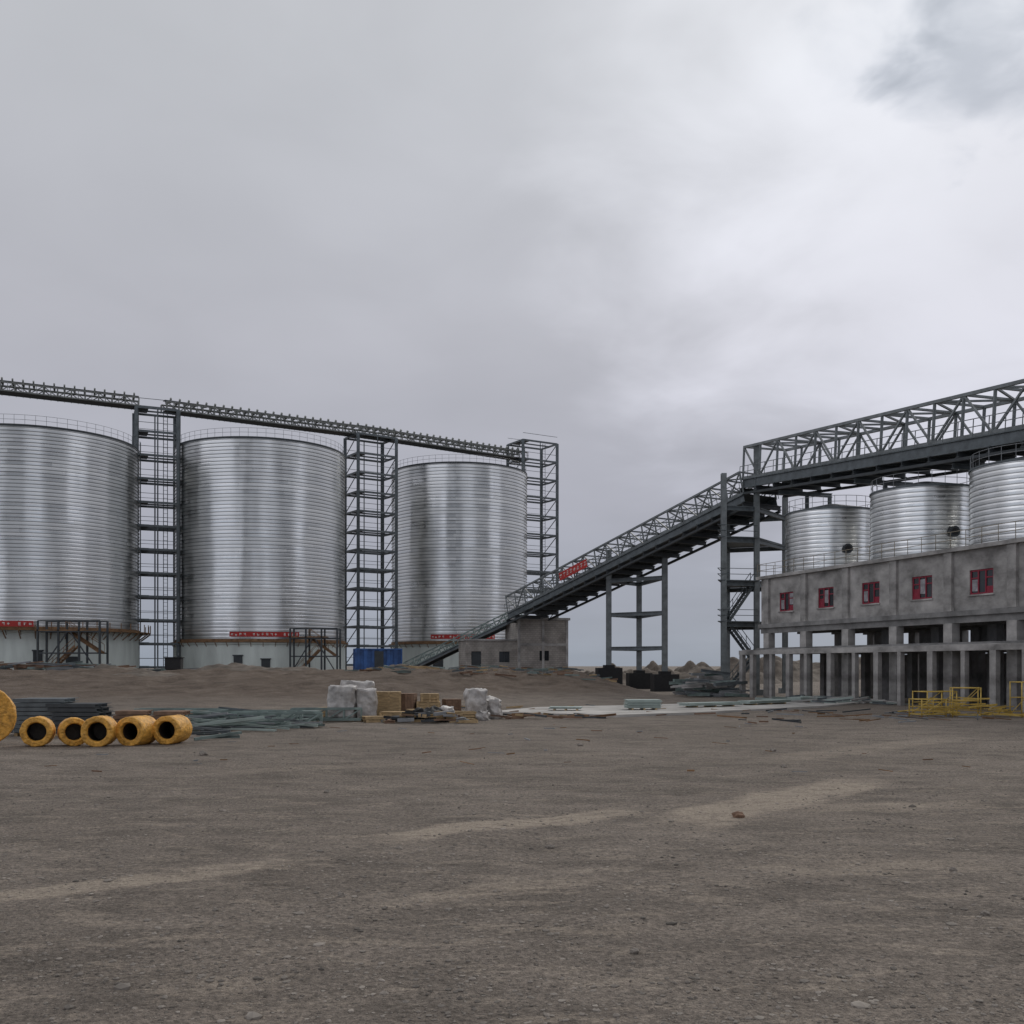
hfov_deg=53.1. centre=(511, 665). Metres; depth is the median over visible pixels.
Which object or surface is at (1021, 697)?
tubular frame
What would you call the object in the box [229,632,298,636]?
banner
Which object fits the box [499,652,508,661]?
window
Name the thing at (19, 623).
banner
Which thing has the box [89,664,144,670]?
soil heap
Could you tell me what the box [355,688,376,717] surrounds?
wrapped load
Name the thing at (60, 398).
conveyor bridge
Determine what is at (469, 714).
pallet stack
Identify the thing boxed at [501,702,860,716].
concrete pavement
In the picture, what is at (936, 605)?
concrete silo house
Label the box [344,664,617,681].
earth mound
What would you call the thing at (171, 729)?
steel coil
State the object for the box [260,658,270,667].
door
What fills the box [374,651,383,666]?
door
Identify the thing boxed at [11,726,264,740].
scrap steel pile
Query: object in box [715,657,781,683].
soil heap
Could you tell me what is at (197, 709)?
lattice panel
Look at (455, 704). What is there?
wooden crate
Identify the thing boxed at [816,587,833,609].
window
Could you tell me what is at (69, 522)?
grain silo
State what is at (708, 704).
sheet stack
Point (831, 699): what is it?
scrap steel pile
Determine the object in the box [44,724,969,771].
ground litter
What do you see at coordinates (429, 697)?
wooden crate
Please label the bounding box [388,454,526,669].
grain silo
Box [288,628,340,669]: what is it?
stair scaffold
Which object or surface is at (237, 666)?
soil heap
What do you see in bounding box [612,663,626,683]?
soil heap
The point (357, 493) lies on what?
steel lattice tower
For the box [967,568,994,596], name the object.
window
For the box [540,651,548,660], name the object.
window
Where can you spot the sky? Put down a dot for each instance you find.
(659, 241)
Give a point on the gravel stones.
(252, 1015)
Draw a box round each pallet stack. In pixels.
[361,716,385,722]
[454,711,476,718]
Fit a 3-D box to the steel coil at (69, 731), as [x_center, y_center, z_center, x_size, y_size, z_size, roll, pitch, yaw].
[-14.300,2.158,33.399,0.950,0.940,0.642,0,0,-29]
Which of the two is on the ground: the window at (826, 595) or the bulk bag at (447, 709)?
the bulk bag at (447, 709)
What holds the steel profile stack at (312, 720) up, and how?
on the ground
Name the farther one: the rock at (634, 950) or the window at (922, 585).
the window at (922, 585)
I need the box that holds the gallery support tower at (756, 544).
[717,446,787,694]
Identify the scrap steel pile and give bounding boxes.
[0,661,164,671]
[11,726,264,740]
[152,707,333,727]
[188,716,288,731]
[381,710,477,723]
[440,704,665,715]
[491,712,615,718]
[669,669,749,696]
[694,708,1011,723]
[755,694,910,704]
[898,697,1023,716]
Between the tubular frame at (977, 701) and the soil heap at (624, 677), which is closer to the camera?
the tubular frame at (977, 701)
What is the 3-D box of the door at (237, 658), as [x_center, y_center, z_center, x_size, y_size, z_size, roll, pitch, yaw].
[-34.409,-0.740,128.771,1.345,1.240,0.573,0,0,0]
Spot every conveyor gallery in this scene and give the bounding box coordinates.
[504,471,781,623]
[739,379,1023,497]
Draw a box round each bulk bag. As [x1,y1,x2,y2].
[441,707,453,721]
[474,707,491,720]
[486,695,502,718]
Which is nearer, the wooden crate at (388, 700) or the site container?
the wooden crate at (388, 700)
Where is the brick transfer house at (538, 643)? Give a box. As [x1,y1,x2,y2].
[457,618,569,670]
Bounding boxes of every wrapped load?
[327,684,356,721]
[341,680,375,689]
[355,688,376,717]
[464,688,487,711]
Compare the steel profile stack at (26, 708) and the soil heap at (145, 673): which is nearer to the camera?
the steel profile stack at (26, 708)
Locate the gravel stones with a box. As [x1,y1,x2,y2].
[0,725,1023,1023]
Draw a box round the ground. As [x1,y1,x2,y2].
[0,666,1023,1023]
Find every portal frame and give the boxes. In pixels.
[778,490,832,507]
[853,478,912,486]
[951,463,978,470]
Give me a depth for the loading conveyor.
130.92 m
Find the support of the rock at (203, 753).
on the ground
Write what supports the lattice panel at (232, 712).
on the ground
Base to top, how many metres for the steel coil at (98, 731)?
0.994 m
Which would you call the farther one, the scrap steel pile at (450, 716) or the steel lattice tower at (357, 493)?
the steel lattice tower at (357, 493)
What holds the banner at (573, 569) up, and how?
attached to the inclined conveyor gallery at (697, 528)
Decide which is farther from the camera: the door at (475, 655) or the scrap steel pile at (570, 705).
the door at (475, 655)
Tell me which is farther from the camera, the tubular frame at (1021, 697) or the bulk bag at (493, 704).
the tubular frame at (1021, 697)
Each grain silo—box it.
[0,414,150,669]
[170,427,347,669]
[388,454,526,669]
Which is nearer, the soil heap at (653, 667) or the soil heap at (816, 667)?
the soil heap at (653, 667)
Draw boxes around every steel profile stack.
[11,698,78,735]
[45,703,114,735]
[113,710,151,722]
[149,710,192,719]
[295,710,323,721]
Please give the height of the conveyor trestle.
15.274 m
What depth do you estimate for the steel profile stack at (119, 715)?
38.04 m
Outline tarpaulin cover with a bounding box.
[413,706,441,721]
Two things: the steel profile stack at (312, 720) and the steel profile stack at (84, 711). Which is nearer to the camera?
the steel profile stack at (84, 711)
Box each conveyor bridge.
[0,377,139,409]
[160,398,362,436]
[354,424,528,460]
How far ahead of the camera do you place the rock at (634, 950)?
9.18 m
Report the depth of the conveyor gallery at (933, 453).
74.45 m
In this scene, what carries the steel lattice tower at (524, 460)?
on the ground
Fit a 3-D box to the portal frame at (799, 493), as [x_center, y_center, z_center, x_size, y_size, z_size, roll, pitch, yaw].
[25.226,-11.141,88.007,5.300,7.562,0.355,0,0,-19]
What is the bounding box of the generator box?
[163,653,184,669]
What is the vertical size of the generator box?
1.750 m
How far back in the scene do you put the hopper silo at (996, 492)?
62.17 m
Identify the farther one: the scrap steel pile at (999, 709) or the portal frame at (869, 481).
the portal frame at (869, 481)
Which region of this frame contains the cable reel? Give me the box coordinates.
[0,690,16,740]
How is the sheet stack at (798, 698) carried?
on the concrete pavement
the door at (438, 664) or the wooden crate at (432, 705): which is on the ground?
the wooden crate at (432, 705)
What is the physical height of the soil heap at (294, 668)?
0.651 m
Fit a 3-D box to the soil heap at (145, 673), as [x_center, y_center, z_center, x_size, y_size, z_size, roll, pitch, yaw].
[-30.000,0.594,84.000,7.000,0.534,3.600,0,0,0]
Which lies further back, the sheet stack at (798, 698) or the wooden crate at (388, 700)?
the sheet stack at (798, 698)
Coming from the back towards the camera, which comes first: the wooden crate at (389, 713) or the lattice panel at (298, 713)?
the wooden crate at (389, 713)
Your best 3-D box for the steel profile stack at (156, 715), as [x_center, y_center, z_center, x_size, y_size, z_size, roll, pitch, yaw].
[-12.980,2.185,38.900,1.402,0.934,1.246,0,0,0]
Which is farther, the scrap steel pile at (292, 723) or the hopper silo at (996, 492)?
the hopper silo at (996, 492)
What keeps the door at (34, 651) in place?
in the grain silo at (69, 522)
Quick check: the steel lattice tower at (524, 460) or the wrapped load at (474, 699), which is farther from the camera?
the steel lattice tower at (524, 460)
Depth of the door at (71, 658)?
119.19 m
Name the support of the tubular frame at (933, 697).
on the ground
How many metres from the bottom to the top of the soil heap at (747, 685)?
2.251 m
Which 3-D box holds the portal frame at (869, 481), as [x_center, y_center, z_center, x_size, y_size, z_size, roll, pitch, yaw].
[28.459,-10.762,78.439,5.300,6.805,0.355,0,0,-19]
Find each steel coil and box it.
[19,716,55,746]
[57,717,84,745]
[81,716,116,746]
[116,715,155,745]
[152,714,191,744]
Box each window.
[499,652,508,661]
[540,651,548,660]
[778,592,793,612]
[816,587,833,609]
[860,581,879,605]
[910,575,932,601]
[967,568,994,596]
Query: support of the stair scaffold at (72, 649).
on the ground
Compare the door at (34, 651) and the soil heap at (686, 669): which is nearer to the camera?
the door at (34, 651)
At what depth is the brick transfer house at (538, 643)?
123.92 m
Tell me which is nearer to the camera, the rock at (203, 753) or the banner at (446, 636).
the rock at (203, 753)
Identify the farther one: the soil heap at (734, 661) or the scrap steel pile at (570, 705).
the soil heap at (734, 661)
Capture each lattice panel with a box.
[134,708,219,710]
[152,711,256,717]
[209,709,302,718]
[237,711,322,726]
[290,707,361,720]
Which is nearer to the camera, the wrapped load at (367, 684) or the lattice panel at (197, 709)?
the lattice panel at (197, 709)
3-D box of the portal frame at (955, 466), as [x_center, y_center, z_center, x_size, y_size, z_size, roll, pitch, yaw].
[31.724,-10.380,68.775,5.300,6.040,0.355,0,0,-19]
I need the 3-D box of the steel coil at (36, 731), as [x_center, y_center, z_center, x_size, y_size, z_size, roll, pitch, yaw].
[-15.278,2.119,32.999,0.985,0.972,0.688,0,0,-15]
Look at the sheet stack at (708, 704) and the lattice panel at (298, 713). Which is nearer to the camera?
the lattice panel at (298, 713)
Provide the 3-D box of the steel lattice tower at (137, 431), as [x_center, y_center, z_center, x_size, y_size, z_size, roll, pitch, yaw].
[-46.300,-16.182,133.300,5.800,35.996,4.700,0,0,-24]
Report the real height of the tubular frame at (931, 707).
0.900 m
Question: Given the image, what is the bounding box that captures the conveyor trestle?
[595,550,678,691]
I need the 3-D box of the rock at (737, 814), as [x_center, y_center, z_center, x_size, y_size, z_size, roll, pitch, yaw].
[3.902,2.568,17.602,0.196,0.145,0.184,0,0,-36]
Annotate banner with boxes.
[0,621,33,626]
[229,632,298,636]
[431,634,494,638]
[559,559,586,580]
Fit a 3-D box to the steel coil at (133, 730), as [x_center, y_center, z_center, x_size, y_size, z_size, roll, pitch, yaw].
[-12.318,2.140,33.697,0.999,0.982,1.140,0,0,9]
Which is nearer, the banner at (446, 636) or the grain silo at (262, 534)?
the grain silo at (262, 534)
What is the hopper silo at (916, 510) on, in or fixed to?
on the concrete silo house at (936, 605)
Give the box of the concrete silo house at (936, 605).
[739,520,1023,711]
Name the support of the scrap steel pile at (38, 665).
on the ground
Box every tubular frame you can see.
[909,698,946,716]
[912,691,956,715]
[950,687,981,716]
[1009,681,1023,717]
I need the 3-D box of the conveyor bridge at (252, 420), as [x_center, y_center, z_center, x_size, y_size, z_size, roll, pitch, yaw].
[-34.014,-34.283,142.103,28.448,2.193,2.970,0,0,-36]
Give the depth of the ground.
13.55 m
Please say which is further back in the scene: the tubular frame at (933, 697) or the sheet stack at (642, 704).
the sheet stack at (642, 704)
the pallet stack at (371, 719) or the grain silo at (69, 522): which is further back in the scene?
the grain silo at (69, 522)
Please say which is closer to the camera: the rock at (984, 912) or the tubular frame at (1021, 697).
the rock at (984, 912)
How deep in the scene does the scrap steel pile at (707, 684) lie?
84.78 m
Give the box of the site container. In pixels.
[353,648,401,670]
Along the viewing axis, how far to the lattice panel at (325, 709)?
47.20 m
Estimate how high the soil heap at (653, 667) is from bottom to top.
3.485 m
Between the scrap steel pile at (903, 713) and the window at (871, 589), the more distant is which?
the window at (871, 589)
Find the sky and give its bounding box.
[0,0,1023,665]
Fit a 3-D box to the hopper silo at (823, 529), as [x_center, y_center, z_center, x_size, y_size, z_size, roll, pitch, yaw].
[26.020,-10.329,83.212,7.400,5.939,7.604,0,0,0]
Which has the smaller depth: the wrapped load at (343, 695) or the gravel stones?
the gravel stones
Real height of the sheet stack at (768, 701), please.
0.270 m
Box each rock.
[199,751,207,755]
[338,892,344,896]
[630,948,639,953]
[732,811,744,817]
[980,910,989,914]
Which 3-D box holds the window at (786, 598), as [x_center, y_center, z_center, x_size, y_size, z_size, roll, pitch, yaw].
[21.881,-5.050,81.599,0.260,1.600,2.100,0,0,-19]
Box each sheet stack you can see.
[548,706,582,710]
[624,699,661,709]
[678,701,742,707]
[738,699,791,704]
[787,696,821,701]
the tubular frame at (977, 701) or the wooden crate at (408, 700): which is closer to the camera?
the wooden crate at (408, 700)
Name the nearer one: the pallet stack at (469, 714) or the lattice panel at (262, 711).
the lattice panel at (262, 711)
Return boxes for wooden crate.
[376,691,400,715]
[379,711,404,715]
[401,693,416,710]
[416,701,439,708]
[420,693,438,701]
[442,699,460,710]
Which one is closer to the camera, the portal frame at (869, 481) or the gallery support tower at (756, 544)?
the portal frame at (869, 481)
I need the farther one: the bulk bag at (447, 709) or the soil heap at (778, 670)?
the soil heap at (778, 670)
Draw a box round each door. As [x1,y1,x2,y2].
[32,650,43,661]
[68,656,77,662]
[232,655,242,663]
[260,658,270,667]
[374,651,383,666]
[433,660,442,668]
[471,651,480,665]
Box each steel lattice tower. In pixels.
[132,397,180,668]
[343,425,397,669]
[506,432,558,617]
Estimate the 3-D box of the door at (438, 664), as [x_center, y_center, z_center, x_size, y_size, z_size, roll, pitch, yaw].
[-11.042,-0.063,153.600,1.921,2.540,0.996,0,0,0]
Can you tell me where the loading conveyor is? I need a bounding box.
[403,612,521,665]
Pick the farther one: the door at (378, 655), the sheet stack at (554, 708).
the door at (378, 655)
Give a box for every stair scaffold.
[35,620,108,669]
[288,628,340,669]
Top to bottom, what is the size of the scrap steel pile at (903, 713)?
0.321 m
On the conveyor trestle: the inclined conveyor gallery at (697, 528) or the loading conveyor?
the inclined conveyor gallery at (697, 528)
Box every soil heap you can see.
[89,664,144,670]
[111,670,180,675]
[191,663,271,670]
[264,666,319,670]
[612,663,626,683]
[623,661,679,678]
[673,660,713,678]
[696,670,749,687]
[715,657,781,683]
[716,656,819,681]
[793,657,860,679]
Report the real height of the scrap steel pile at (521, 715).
0.339 m
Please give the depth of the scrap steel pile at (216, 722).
40.09 m
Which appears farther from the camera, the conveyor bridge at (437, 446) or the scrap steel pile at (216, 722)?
the conveyor bridge at (437, 446)
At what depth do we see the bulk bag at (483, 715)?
48.10 m
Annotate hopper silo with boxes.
[785,495,869,572]
[869,470,968,559]
[968,443,1023,544]
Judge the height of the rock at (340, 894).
0.072 m

